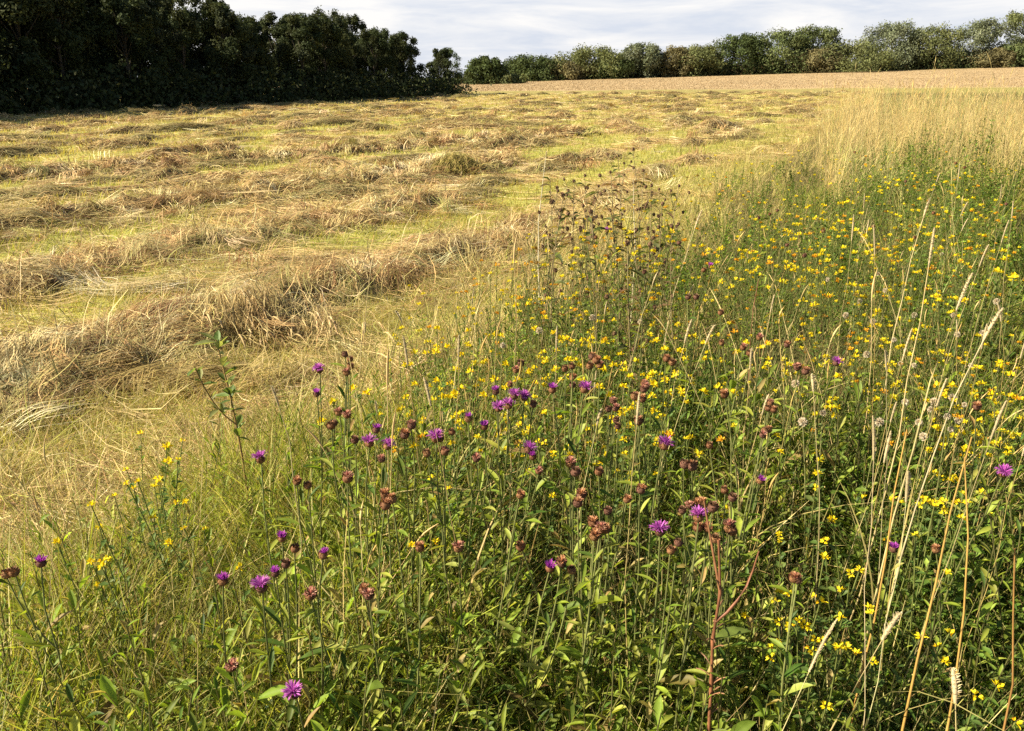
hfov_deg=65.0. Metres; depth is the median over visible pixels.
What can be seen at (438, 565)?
trefoil
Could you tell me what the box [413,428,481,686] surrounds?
knapweed
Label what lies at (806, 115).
hay heap
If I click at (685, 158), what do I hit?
hay heap
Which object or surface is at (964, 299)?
trefoil
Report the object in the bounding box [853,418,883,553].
white clover
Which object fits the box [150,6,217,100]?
broadleaf tree
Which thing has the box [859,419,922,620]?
white clover
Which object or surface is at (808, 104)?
hay heap
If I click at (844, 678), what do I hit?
trefoil
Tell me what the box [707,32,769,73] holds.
hedge tree
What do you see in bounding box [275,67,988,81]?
ground
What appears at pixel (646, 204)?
seeding thistle
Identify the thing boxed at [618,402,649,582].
trefoil
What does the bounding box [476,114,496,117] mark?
hay heap
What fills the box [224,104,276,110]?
hay heap
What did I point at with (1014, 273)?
trefoil
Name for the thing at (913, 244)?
grass stem
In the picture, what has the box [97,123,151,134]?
hay heap
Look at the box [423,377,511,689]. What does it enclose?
grass stem
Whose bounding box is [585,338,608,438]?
trefoil
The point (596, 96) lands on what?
hay heap
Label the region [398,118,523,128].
hay heap
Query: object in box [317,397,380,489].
trefoil
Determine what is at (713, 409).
trefoil
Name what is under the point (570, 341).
trefoil
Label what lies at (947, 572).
trefoil
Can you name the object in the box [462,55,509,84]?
hedge tree
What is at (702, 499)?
knapweed
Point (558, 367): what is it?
trefoil
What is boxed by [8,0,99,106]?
broadleaf tree
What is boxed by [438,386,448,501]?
trefoil
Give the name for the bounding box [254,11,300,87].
broadleaf tree
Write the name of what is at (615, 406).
knapweed
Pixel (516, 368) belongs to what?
knapweed
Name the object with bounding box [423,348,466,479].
trefoil
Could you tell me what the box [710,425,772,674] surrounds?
knapweed
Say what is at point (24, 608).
knapweed
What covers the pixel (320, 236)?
field grass
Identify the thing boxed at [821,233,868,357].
trefoil
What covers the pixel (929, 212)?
trefoil
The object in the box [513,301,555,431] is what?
trefoil
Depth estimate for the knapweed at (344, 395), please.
2.18 m
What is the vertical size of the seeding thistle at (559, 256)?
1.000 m
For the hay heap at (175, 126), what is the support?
on the field at (530, 201)
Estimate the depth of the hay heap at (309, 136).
20.66 m
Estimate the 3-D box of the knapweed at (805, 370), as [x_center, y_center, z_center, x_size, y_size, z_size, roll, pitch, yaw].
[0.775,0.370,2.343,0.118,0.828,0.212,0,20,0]
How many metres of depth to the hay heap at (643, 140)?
19.82 m
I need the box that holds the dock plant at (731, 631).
[654,501,759,730]
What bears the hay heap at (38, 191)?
on the field at (530, 201)
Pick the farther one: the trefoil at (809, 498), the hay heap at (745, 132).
the hay heap at (745, 132)
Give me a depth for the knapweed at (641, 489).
1.70 m
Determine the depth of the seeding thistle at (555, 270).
3.91 m
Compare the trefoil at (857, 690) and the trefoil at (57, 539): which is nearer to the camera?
the trefoil at (857, 690)
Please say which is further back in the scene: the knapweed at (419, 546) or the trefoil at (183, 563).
the trefoil at (183, 563)
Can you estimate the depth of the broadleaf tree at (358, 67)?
62.69 m
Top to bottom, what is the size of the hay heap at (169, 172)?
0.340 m
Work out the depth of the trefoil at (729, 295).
4.24 m
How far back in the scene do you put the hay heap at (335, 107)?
40.10 m
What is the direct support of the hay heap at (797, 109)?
on the field at (530, 201)
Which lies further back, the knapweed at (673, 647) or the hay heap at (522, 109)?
the hay heap at (522, 109)
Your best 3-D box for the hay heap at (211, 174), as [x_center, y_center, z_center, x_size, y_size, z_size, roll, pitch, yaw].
[-4.171,-2.984,12.459,2.893,0.266,1.150,-3,20,-8]
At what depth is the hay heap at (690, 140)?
18.98 m
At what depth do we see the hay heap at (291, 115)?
31.10 m
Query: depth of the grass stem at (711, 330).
2.19 m
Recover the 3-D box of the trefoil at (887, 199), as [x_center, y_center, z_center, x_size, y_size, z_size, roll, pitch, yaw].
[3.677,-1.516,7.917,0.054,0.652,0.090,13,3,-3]
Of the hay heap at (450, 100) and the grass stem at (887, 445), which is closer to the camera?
the grass stem at (887, 445)
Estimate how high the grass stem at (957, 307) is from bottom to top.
1.173 m
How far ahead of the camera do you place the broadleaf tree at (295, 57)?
58.24 m
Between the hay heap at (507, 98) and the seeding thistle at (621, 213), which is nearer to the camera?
the seeding thistle at (621, 213)
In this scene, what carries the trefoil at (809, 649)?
on the field at (530, 201)
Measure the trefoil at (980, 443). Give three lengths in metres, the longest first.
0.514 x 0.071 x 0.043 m
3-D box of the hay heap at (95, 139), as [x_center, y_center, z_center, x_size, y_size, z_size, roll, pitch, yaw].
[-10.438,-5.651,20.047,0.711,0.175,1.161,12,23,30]
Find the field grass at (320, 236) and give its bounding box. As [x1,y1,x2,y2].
[0,92,864,591]
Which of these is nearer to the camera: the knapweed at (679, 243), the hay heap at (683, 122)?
the knapweed at (679, 243)
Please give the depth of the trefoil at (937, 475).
2.27 m
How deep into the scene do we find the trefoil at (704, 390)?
2.56 m
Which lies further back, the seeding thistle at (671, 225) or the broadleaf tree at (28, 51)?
the broadleaf tree at (28, 51)
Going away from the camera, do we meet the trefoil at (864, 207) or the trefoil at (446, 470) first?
the trefoil at (446, 470)
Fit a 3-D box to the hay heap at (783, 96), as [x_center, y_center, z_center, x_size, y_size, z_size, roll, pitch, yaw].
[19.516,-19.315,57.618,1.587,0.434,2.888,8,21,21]
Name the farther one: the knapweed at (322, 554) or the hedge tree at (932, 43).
the hedge tree at (932, 43)
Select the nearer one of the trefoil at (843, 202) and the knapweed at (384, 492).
the knapweed at (384, 492)
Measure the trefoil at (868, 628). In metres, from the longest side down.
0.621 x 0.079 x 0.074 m
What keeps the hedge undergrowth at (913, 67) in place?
on the ground at (810, 72)
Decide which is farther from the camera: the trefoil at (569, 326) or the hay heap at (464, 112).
the hay heap at (464, 112)
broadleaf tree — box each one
[0,0,91,103]
[0,16,25,97]
[0,49,17,113]
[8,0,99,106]
[12,0,117,80]
[54,0,130,102]
[82,0,175,105]
[86,0,190,99]
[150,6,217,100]
[165,0,203,66]
[180,0,240,86]
[185,0,263,102]
[195,33,259,88]
[216,11,278,101]
[243,15,275,81]
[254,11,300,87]
[268,11,306,59]
[275,13,338,96]
[292,20,329,67]
[296,10,347,99]
[313,5,356,73]
[313,12,363,88]
[336,11,366,82]
[339,30,361,72]
[353,25,392,93]
[354,29,383,78]
[366,28,415,93]
[391,31,427,86]
[425,47,459,88]
[433,47,464,86]
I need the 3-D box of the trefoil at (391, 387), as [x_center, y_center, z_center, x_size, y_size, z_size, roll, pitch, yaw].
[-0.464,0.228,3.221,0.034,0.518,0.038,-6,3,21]
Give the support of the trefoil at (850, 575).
on the field at (530, 201)
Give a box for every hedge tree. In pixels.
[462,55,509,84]
[479,72,528,83]
[503,52,557,81]
[528,60,566,80]
[545,59,597,80]
[550,42,632,79]
[584,52,650,78]
[621,41,666,77]
[656,45,697,76]
[675,42,736,76]
[700,62,742,72]
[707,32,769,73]
[739,55,786,72]
[740,26,817,73]
[783,24,847,71]
[787,47,848,72]
[816,36,907,71]
[852,18,926,69]
[901,21,967,68]
[940,15,1023,64]
[965,46,1020,67]
[991,43,1023,66]
[1003,10,1023,60]
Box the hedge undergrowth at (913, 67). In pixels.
[453,44,1022,82]
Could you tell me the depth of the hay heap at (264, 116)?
31.31 m
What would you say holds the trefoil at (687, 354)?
on the field at (530, 201)
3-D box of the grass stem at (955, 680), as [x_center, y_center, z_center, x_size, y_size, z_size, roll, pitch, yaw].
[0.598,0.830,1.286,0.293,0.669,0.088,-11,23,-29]
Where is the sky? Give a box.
[175,0,1023,76]
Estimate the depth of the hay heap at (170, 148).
16.46 m
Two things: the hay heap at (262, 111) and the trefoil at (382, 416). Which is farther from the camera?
the hay heap at (262, 111)
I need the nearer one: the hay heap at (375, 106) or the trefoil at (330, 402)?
the trefoil at (330, 402)
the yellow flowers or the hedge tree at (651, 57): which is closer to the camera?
the yellow flowers
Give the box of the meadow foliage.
[0,106,1023,730]
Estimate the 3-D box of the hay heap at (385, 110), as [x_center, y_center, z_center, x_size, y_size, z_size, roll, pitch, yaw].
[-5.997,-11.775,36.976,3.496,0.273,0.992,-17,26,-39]
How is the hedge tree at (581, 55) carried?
on the ground at (810, 72)
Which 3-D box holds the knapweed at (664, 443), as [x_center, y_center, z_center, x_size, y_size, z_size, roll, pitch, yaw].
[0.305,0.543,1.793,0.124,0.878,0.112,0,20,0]
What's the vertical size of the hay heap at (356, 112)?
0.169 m
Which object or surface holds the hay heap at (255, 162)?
on the field at (530, 201)
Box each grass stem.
[270,385,361,601]
[291,322,365,537]
[314,336,441,611]
[337,257,373,427]
[374,400,396,557]
[395,310,504,466]
[395,397,509,572]
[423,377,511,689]
[441,335,504,554]
[467,287,491,425]
[487,410,516,661]
[512,392,640,718]
[538,151,546,306]
[544,371,605,584]
[553,326,626,523]
[555,325,715,582]
[575,408,601,616]
[584,302,606,487]
[590,272,657,467]
[597,319,691,608]
[617,209,702,427]
[628,180,635,352]
[665,284,693,432]
[722,294,821,496]
[725,394,885,583]
[740,348,768,507]
[745,279,758,432]
[748,402,896,681]
[764,374,819,663]
[780,431,891,687]
[782,619,837,730]
[809,378,946,730]
[817,227,934,641]
[827,214,881,447]
[829,323,987,603]
[830,612,901,730]
[835,220,868,388]
[839,273,972,728]
[842,193,864,367]
[849,429,969,730]
[862,224,875,470]
[863,415,875,730]
[864,329,963,567]
[867,471,1003,730]
[874,308,1003,700]
[875,198,929,475]
[876,350,911,596]
[883,400,1006,730]
[889,173,939,367]
[898,220,1008,417]
[901,437,972,730]
[923,244,988,468]
[924,219,967,369]
[925,163,959,364]
[929,202,967,339]
[942,446,1023,706]
[945,457,968,730]
[949,667,961,730]
[951,319,1003,499]
[964,344,1023,566]
[981,185,1008,326]
[991,302,1004,536]
[997,201,1013,383]
[1002,548,1015,730]
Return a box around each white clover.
[499,342,504,432]
[536,327,542,445]
[579,314,595,450]
[625,319,641,412]
[785,380,799,569]
[798,417,807,614]
[799,410,825,563]
[822,277,829,375]
[831,312,848,389]
[846,299,862,395]
[848,351,869,480]
[849,272,879,397]
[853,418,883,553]
[859,337,896,467]
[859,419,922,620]
[860,319,875,426]
[869,288,886,409]
[876,432,927,633]
[884,361,903,417]
[889,399,908,561]
[903,398,938,521]
[905,363,916,463]
[905,406,931,549]
[908,312,917,384]
[927,413,950,553]
[934,426,953,497]
[936,313,956,395]
[939,332,960,442]
[945,417,961,504]
[946,393,956,428]
[951,363,973,425]
[953,402,967,493]
[958,330,983,448]
[969,298,999,387]
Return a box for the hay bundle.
[152,284,393,360]
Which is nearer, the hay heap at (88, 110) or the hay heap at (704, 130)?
the hay heap at (704, 130)
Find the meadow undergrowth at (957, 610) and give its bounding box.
[1,116,1023,730]
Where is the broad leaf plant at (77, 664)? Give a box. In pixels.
[74,653,123,706]
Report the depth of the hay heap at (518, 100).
50.09 m
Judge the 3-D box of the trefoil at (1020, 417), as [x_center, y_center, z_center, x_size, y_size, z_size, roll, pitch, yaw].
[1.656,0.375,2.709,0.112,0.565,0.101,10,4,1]
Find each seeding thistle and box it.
[531,192,568,363]
[534,193,569,329]
[537,166,564,315]
[538,215,565,361]
[561,178,588,327]
[561,209,599,314]
[567,224,596,343]
[570,184,605,333]
[575,174,596,321]
[576,208,622,395]
[598,171,625,316]
[600,208,637,352]
[604,240,656,456]
[606,153,631,272]
[607,206,646,377]
[609,162,634,305]
[620,166,655,298]
[624,230,662,366]
[625,147,652,305]
[625,236,660,384]
[636,184,662,334]
[644,201,680,332]
[645,187,669,310]
[652,223,684,387]
[656,184,689,315]
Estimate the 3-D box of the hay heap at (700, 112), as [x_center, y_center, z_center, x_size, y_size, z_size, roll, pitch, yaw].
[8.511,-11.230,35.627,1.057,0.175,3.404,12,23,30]
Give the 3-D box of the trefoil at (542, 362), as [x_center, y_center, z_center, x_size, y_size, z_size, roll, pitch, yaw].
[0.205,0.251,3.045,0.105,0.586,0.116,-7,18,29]
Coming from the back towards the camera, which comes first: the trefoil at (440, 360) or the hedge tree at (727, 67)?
the hedge tree at (727, 67)
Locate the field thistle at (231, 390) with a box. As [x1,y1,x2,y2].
[187,330,249,512]
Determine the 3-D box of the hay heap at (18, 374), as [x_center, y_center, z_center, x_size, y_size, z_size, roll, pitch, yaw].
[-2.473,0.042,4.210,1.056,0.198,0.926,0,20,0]
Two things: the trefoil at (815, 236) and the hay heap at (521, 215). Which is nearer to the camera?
the trefoil at (815, 236)
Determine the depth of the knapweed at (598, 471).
1.70 m
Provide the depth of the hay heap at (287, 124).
25.69 m
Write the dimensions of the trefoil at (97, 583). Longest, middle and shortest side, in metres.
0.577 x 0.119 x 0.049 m
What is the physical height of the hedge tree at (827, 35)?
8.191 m
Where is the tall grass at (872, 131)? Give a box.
[0,55,1023,700]
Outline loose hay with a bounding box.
[0,90,863,598]
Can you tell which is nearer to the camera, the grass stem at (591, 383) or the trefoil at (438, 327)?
the grass stem at (591, 383)
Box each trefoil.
[52,537,107,666]
[87,500,166,653]
[87,555,131,671]
[94,564,159,682]
[95,523,133,633]
[97,557,136,665]
[111,485,166,628]
[122,467,166,599]
[123,478,184,633]
[135,430,147,530]
[150,477,188,610]
[151,441,173,572]
[152,475,172,560]
[164,525,226,633]
[171,438,185,591]
[173,500,208,613]
[235,562,249,647]
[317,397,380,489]
[349,384,398,481]
[377,406,400,505]
[381,500,395,634]
[386,358,397,440]
[388,435,427,524]
[402,361,428,428]
[403,394,426,470]
[403,541,418,648]
[410,325,440,421]
[411,380,432,475]
[419,421,455,532]
[422,538,447,606]
[423,340,436,444]
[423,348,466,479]
[424,339,453,421]
[427,474,459,594]
[430,394,451,492]
[432,343,465,454]
[433,377,462,487]
[434,415,464,537]
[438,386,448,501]
[438,392,456,474]
[445,389,459,472]
[446,411,460,480]
[446,486,479,584]
[452,341,486,456]
[452,409,464,521]
[456,427,483,575]
[457,383,473,462]
[459,351,476,445]
[464,359,484,437]
[465,327,475,413]
[465,367,482,487]
[465,378,484,486]
[467,390,506,514]
[467,395,497,515]
[468,358,489,440]
[473,434,521,572]
[475,383,483,481]
[479,435,537,605]
[480,331,504,437]
[485,416,518,518]
[489,349,513,462]
[490,374,521,506]
[502,360,523,531]
[502,415,528,571]
[503,447,543,591]
[504,440,532,574]
[505,325,543,444]
[508,380,546,491]
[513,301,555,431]
[516,370,547,476]
[516,421,540,593]
[521,361,595,510]
[524,402,537,590]
[524,432,562,568]
[528,335,562,460]
[528,367,555,462]
[530,409,547,582]
[532,359,570,452]
[533,415,561,564]
[533,438,541,562]
[534,450,557,605]
[538,330,594,467]
[538,439,557,554]
[541,315,558,419]
[544,340,563,440]
[551,356,587,507]
[554,343,585,458]
[555,335,574,438]
[559,314,590,423]
[560,306,578,361]
[560,335,575,439]
[564,444,577,639]
[571,310,587,352]
[573,335,604,475]
[573,376,604,488]
[575,338,589,398]
[577,355,611,497]
[580,337,602,443]
[580,424,627,613]
[582,340,615,453]
[582,360,626,517]
[582,441,591,565]
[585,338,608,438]
[585,420,613,635]
[585,429,621,576]
[587,326,595,415]
[598,460,629,602]
[600,445,630,606]
[601,383,627,520]
[603,427,618,547]
[605,357,654,516]
[608,361,629,493]
[609,408,631,580]
[609,436,626,535]
[610,442,657,586]
[611,432,638,578]
[612,317,626,384]
[612,410,634,566]
[613,407,634,564]
[616,351,623,427]
[618,373,633,492]
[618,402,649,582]
[623,379,673,523]
[623,385,684,543]
[626,322,662,391]
[626,391,659,560]
[627,406,642,559]
[629,388,708,563]
[630,340,669,462]
[634,413,665,602]
[637,345,645,410]
[641,416,664,527]
[644,375,651,426]
[647,322,660,403]
[647,337,668,429]
[648,347,684,463]
[650,429,671,552]
[653,436,692,612]
[654,373,684,460]
[658,376,669,490]
[661,399,688,521]
[663,369,678,426]
[667,355,687,500]
[672,374,695,446]
[675,321,685,422]
[678,357,725,469]
[681,504,730,632]
[682,333,706,454]
[682,334,697,399]
[690,382,738,482]
[699,243,731,369]
[700,350,711,493]
[718,279,758,422]
[720,245,738,367]
[729,277,738,403]
[733,349,743,465]
[737,249,759,379]
[738,589,786,708]
[739,255,746,364]
[743,339,767,489]
[744,244,763,325]
[745,268,768,388]
[749,270,762,388]
[751,257,759,372]
[755,268,813,381]
[759,636,825,729]
[761,265,810,400]
[764,264,789,356]
[764,644,787,727]
[766,276,814,380]
[767,597,796,730]
[770,269,825,382]
[771,617,812,728]
[774,531,789,636]
[776,217,797,351]
[778,589,827,730]
[783,228,811,344]
[788,232,823,344]
[789,616,822,730]
[793,215,810,303]
[798,297,823,422]
[798,483,819,617]
[800,222,851,323]
[802,217,823,288]
[803,457,825,655]
[805,551,864,729]
[806,205,819,304]
[806,218,854,344]
[808,569,853,691]
[811,281,825,408]
[811,357,824,431]
[811,403,841,604]
[811,449,837,538]
[813,404,836,468]
[815,642,846,730]
[816,515,853,701]
[818,202,841,322]
[818,641,851,730]
[819,292,834,392]
[820,210,835,317]
[820,245,890,362]
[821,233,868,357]
[823,359,841,458]
[823,643,860,730]
[829,172,845,225]
[829,226,845,347]
[836,362,852,443]
[839,211,863,316]
[841,200,854,277]
[841,389,869,450]
[841,656,877,730]
[844,281,868,412]
[845,175,880,250]
[846,179,857,248]
[848,303,862,408]
[851,191,868,239]
[854,349,877,456]
[856,309,880,423]
[860,308,881,377]
[860,498,948,719]
[861,494,875,633]
[862,602,885,730]
[864,183,890,249]
[868,316,905,382]
[869,628,954,730]
[870,363,907,435]
[871,187,889,240]
[871,382,903,479]
[878,179,894,235]
[878,179,900,261]
[879,495,900,663]
[884,213,897,270]
[884,499,930,639]
[886,496,924,624]
[887,500,905,618]
[888,281,913,403]
[891,424,941,583]
[892,498,948,667]
[896,380,905,440]
[896,501,927,683]
[900,499,972,683]
[901,391,965,520]
[902,223,931,329]
[902,495,947,676]
[902,498,965,698]
[903,172,917,245]
[903,296,912,430]
[906,299,928,438]
[906,471,958,527]
[909,328,920,410]
[912,309,962,417]
[913,469,954,571]
[916,270,941,374]
[916,325,929,392]
[918,569,954,680]
[918,642,949,730]
[919,183,936,251]
[919,352,952,453]
[920,170,931,215]
[923,292,944,390]
[924,488,986,698]
[925,180,953,240]
[925,372,971,429]
[927,497,992,597]
[928,303,949,386]
[929,303,934,367]
[933,196,975,264]
[933,381,964,496]
[934,417,985,515]
[935,296,954,376]
[935,442,968,521]
[936,245,949,372]
[937,196,964,256]
[937,295,968,417]
[938,198,974,265]
[938,354,969,415]
[940,474,957,547]
[943,381,956,458]
[944,380,987,453]
[945,254,958,361]
[945,389,996,460]
[945,390,997,454]
[945,444,972,550]
[948,240,972,375]
[948,334,990,421]
[949,404,961,468]
[954,172,969,219]
[954,253,977,304]
[956,261,963,381]
[957,363,1005,442]
[958,233,986,344]
[959,689,985,730]
[961,313,1010,397]
[962,248,1008,408]
[963,270,1004,366]
[963,440,982,487]
[964,270,995,361]
[971,245,983,326]
[972,679,1022,730]
[973,359,1014,444]
[978,412,1005,487]
[978,443,1023,524]
[979,272,1023,412]
[980,392,1015,483]
[982,267,1018,431]
[982,431,1016,511]
[985,401,999,461]
[991,254,1010,339]
[996,391,1023,505]
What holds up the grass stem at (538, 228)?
on the field at (530, 201)
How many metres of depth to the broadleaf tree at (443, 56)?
67.59 m
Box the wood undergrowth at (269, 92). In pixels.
[0,62,504,115]
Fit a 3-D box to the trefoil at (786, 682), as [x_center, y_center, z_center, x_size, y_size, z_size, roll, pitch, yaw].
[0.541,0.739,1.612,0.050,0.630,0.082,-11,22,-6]
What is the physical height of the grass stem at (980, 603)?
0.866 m
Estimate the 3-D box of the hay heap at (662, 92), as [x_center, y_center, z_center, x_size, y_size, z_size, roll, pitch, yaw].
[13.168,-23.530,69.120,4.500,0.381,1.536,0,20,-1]
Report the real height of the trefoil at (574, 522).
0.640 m
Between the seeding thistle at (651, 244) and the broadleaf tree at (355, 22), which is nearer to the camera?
the seeding thistle at (651, 244)
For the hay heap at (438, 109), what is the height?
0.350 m
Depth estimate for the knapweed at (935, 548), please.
1.67 m
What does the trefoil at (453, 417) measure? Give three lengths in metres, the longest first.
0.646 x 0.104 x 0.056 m
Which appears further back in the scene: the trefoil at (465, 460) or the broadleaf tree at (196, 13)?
the broadleaf tree at (196, 13)
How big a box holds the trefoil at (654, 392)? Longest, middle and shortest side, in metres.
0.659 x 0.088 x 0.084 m
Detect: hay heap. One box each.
[0,116,37,121]
[0,122,22,126]
[0,125,41,130]
[0,131,72,141]
[0,140,80,159]
[0,181,98,203]
[0,187,20,195]
[0,350,107,399]
[1,344,313,410]
[15,139,75,146]
[16,173,141,189]
[19,122,59,125]
[20,177,193,202]
[28,114,85,122]
[28,123,70,134]
[34,261,214,299]
[35,107,69,114]
[61,112,114,118]
[63,118,117,124]
[68,107,105,113]
[68,123,104,126]
[76,137,108,142]
[79,133,160,149]
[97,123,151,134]
[106,113,139,119]
[108,107,161,113]
[119,113,177,119]
[124,161,206,184]
[126,131,162,140]
[126,164,158,174]
[129,141,217,159]
[139,120,229,132]
[145,111,171,115]
[149,186,193,195]
[150,164,312,183]
[171,115,217,120]
[175,104,199,113]
[177,155,294,170]
[181,100,227,106]
[194,126,243,132]
[195,131,244,137]
[200,109,227,114]
[204,135,246,153]
[207,116,257,122]
[215,116,280,125]
[220,134,263,141]
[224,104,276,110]
[230,101,266,105]
[248,110,278,114]
[249,113,278,117]
[266,102,311,105]
[266,130,332,141]
[271,107,307,111]
[272,110,321,119]
[272,128,317,135]
[273,118,308,128]
[278,170,322,173]
[286,179,398,202]
[287,113,371,119]
[292,150,349,167]
[293,99,332,104]
[301,115,373,125]
[329,134,383,141]
[331,107,356,112]
[332,106,353,109]
[338,121,403,130]
[340,113,379,117]
[347,118,382,120]
[348,111,386,113]
[351,103,368,107]
[354,151,432,165]
[359,107,405,111]
[364,104,388,109]
[366,167,459,186]
[371,183,450,194]
[373,111,411,116]
[381,102,418,108]
[393,128,426,137]
[395,98,414,100]
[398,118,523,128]
[401,121,436,125]
[403,107,431,114]
[408,96,438,98]
[413,116,434,121]
[414,113,445,117]
[421,150,487,173]
[424,112,508,123]
[430,106,449,113]
[431,93,446,96]
[437,161,512,175]
[439,98,458,102]
[440,102,457,105]
[442,141,498,151]
[443,184,511,198]
[448,106,498,110]
[449,93,470,97]
[451,110,475,114]
[454,126,568,151]
[455,172,527,187]
[474,207,589,229]
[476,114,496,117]
[484,126,538,132]
[486,119,550,127]
[496,96,515,99]
[508,103,540,106]
[508,114,565,120]
[509,106,538,113]
[510,99,524,102]
[511,92,530,96]
[514,159,582,174]
[518,185,689,200]
[520,100,551,103]
[524,148,609,163]
[534,91,550,94]
[540,102,563,105]
[545,120,571,123]
[546,109,570,113]
[549,124,570,129]
[552,110,576,118]
[563,91,579,93]
[568,101,615,104]
[575,146,629,160]
[581,95,617,97]
[581,107,597,110]
[594,104,610,110]
[596,115,638,124]
[600,95,648,99]
[605,117,634,126]
[607,90,624,93]
[615,124,653,134]
[616,114,649,118]
[619,101,632,105]
[622,96,679,102]
[630,136,656,142]
[633,91,649,94]
[634,162,679,179]
[648,90,688,93]
[649,103,674,109]
[653,114,674,118]
[656,107,702,111]
[660,111,699,123]
[662,149,727,166]
[664,93,676,97]
[665,116,696,126]
[669,100,706,107]
[672,135,713,147]
[673,96,686,100]
[675,111,695,116]
[678,99,703,104]
[683,116,744,130]
[691,127,718,134]
[692,111,715,114]
[692,115,711,120]
[696,93,729,97]
[701,90,720,93]
[702,133,771,141]
[703,95,719,99]
[707,115,724,118]
[714,101,745,103]
[718,97,732,100]
[724,105,743,110]
[727,130,758,134]
[731,110,788,116]
[740,98,788,105]
[740,128,760,131]
[749,116,776,124]
[760,90,780,94]
[773,94,790,98]
[778,106,810,114]
[785,93,800,97]
[786,104,817,109]
[790,116,808,122]
[793,111,834,115]
[795,93,829,95]
[801,102,820,106]
[803,113,816,117]
[820,99,843,103]
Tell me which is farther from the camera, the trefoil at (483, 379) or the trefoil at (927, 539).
the trefoil at (483, 379)
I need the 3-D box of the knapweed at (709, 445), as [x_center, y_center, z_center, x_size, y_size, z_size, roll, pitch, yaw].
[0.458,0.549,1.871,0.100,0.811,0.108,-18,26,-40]
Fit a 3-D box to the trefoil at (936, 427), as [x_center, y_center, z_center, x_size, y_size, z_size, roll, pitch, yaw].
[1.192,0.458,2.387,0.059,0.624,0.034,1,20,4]
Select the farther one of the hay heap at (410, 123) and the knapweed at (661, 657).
the hay heap at (410, 123)
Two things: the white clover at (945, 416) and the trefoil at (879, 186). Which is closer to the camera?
the white clover at (945, 416)
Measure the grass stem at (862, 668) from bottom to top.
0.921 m
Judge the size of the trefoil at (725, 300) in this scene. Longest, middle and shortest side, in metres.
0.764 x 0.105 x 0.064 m
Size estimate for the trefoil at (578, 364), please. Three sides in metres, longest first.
0.665 x 0.131 x 0.119 m
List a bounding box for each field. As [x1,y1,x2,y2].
[0,87,1023,727]
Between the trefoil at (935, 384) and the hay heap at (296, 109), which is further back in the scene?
the hay heap at (296, 109)
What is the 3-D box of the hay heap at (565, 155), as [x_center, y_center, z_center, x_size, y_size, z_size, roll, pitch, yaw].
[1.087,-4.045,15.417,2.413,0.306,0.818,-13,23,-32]
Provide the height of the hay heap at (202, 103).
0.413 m
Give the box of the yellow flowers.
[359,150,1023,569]
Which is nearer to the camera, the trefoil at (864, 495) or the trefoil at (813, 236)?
the trefoil at (864, 495)
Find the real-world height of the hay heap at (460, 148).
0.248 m
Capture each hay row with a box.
[0,122,604,183]
[0,142,540,248]
[0,177,507,317]
[0,208,623,469]
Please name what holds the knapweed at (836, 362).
on the field at (530, 201)
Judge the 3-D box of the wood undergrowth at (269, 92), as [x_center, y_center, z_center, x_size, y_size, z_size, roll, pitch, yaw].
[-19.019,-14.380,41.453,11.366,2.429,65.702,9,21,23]
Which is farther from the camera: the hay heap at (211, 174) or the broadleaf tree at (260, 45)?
the broadleaf tree at (260, 45)
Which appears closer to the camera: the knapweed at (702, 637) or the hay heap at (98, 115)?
the knapweed at (702, 637)
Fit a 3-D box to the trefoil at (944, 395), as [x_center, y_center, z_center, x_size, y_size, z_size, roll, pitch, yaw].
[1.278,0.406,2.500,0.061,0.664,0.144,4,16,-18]
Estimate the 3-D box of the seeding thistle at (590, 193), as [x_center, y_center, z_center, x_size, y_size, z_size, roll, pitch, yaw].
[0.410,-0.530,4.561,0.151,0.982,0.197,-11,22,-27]
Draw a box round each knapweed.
[0,554,96,727]
[205,571,236,730]
[215,657,259,730]
[242,450,293,675]
[247,574,288,726]
[254,530,334,729]
[276,475,355,659]
[280,680,319,730]
[300,363,344,594]
[302,585,352,728]
[304,547,344,727]
[320,420,389,610]
[323,351,358,562]
[327,367,370,595]
[334,407,374,604]
[338,470,396,689]
[343,423,399,641]
[349,582,417,730]
[360,497,408,681]
[378,487,435,700]
[382,492,425,699]
[394,419,430,624]
[394,540,437,730]
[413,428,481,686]
[427,540,479,728]
[428,433,457,637]
[440,412,479,617]
[460,381,513,597]
[467,420,517,684]
[479,385,537,636]
[481,489,525,730]
[482,441,548,669]
[498,554,576,729]
[508,359,566,584]
[515,540,570,730]
[536,362,593,631]
[540,522,621,730]
[542,354,604,597]
[542,365,586,598]
[542,382,584,629]
[553,455,614,698]
[555,487,609,715]
[557,494,631,722]
[564,515,622,719]
[570,466,629,701]
[574,396,619,627]
[581,351,610,616]
[582,505,631,714]
[593,405,636,640]
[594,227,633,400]
[597,379,663,629]
[604,483,659,708]
[608,415,657,633]
[623,391,677,629]
[625,434,675,692]
[627,269,656,454]
[627,519,683,730]
[640,354,678,588]
[643,521,713,727]
[658,241,681,402]
[659,500,723,730]
[660,458,709,710]
[665,498,743,713]
[672,293,702,483]
[681,532,731,730]
[682,523,732,727]
[683,262,712,393]
[688,309,725,499]
[688,518,746,729]
[690,496,728,719]
[696,485,750,720]
[698,441,734,660]
[704,473,766,666]
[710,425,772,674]
[715,388,760,596]
[716,339,753,536]
[732,398,778,612]
[736,216,765,381]
[739,333,763,490]
[741,243,788,417]
[752,209,778,375]
[753,362,809,545]
[765,340,796,560]
[767,571,812,724]
[770,356,842,552]
[777,229,825,396]
[787,253,817,404]
[840,151,856,254]
[846,225,874,386]
[856,541,903,726]
[878,180,906,281]
[887,211,935,380]
[893,235,922,390]
[904,543,962,723]
[905,464,1012,700]
[932,162,965,261]
[939,401,997,627]
[970,202,1007,335]
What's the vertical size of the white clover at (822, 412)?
0.666 m

